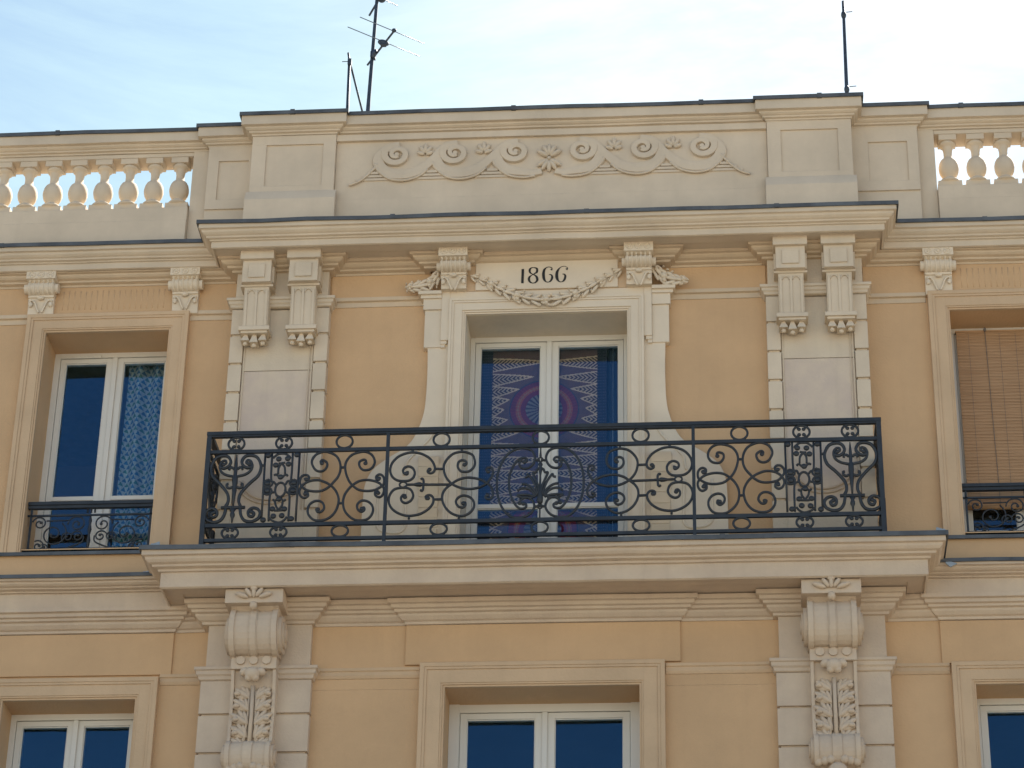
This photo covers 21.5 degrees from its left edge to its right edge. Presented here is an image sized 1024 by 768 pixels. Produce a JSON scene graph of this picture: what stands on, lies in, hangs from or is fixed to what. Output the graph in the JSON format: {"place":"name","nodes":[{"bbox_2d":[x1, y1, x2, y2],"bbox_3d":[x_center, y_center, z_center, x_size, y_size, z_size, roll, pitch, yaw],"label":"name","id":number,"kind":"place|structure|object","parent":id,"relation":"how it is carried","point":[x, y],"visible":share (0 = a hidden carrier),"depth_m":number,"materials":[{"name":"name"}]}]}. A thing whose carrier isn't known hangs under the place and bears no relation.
{"place":"outdoors","nodes":[
{"label":"outdoors","id":0,"kind":"place"},
{"bbox_2d":[0,0,1023,210],"label":"sky","id":1,"kind":"structure","parent":0,"point":[66,65],"materials":[{"name":"blue"}]},
{"label":"ground","id":2,"kind":"structure","parent":0,"visible":0},
{"bbox_2d":[0,92,1023,767],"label":"apartment building","id":3,"kind":"structure","parent":2,"relation":"on","point":[806,558],"depth_m":21.76,"materials":[{"name":"paint"}]},
{"bbox_2d":[6,713,133,767],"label":"window","id":4,"kind":"structure","parent":3,"relation":"in","point":[76,725],"depth_m":21.16,"materials":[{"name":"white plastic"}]},
{"bbox_2d":[33,351,166,548],"bbox_3d":[-3.366,0.614,22.409,1.045,1.980,0.085,-1,-29,4],"label":"window","id":5,"kind":"structure","parent":3,"relation":"in","point":[115,364],"depth_m":22.53,"materials":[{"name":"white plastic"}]},
{"bbox_2d":[112,365,164,546],"bbox_3d":[-3.059,0.662,22.473,0.408,1.890,0.110,-1,-29,4],"label":"patterned curtain","id":6,"kind":"object","parent":3,"relation":"hanging from","point":[140,438],"visible":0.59,"depth_m":22.56,"materials":[{"name":"fabric"}]},
{"bbox_2d":[342,52,362,110],"bbox_3d":[-1.160,-1.678,24.571,0.092,2.121,1.761,-11,-31,21],"label":"braced pole","id":7,"kind":"object","parent":3,"relation":"on","point":[350,68],"visible":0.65,"depth_m":24.31,"materials":[{"name":"black metal"}]},
{"bbox_2d":[348,0,423,110],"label":"television aerial","id":8,"kind":"object","parent":3,"relation":"on","point":[374,52],"visible":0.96,"depth_m":24.28,"materials":[{"name":"metal"}]},
{"bbox_2d":[477,349,606,538],"bbox_3d":[0.246,0.628,22.054,1.060,2.140,0.020,-1,-29,4],"label":"batik curtain","id":9,"kind":"object","parent":3,"relation":"hanging from","point":[509,387],"visible":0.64,"depth_m":22.22,"materials":[{"name":"fabric"}]},
{"bbox_2d":[458,703,630,767],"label":"window","id":10,"kind":"structure","parent":3,"relation":"in","point":[544,717],"depth_m":20.87,"materials":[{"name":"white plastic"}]},
{"bbox_2d":[465,334,627,538],"bbox_3d":[0.296,0.590,21.993,1.316,2.230,0.074,-1,-29,4],"label":"window","id":11,"kind":"structure","parent":3,"relation":"in","point":[549,347],"depth_m":22.22,"materials":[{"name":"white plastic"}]},
{"bbox_2d":[609,348,617,536],"bbox_3d":[0.845,0.629,22.034,0.115,2.140,0.021,-1,-29,4],"label":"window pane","id":12,"kind":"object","parent":3,"relation":"hanging from","point":[613,393],"visible":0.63,"depth_m":22.23,"materials":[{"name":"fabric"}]},
{"bbox_2d":[841,0,855,92],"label":"roof pole","id":13,"kind":"object","parent":3,"relation":"on","point":[843,16],"visible":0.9,"depth_m":23.97,"materials":[{"name":"black metal"}]},
{"bbox_2d":[951,327,1023,531],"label":"window","id":14,"kind":"structure","parent":3,"relation":"in","point":[953,336],"depth_m":21.85,"materials":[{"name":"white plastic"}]},
{"bbox_2d":[955,327,1023,509],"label":"bamboo blind","id":15,"kind":"object","parent":3,"relation":"hanging from","point":[991,370],"visible":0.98,"depth_m":21.85,"materials":[{"name":"brown wood"}]},
{"bbox_2d":[977,698,1023,767],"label":"window","id":16,"kind":"structure","parent":3,"relation":"in","point":[996,705],"depth_m":20.62,"materials":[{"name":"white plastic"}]}
]}

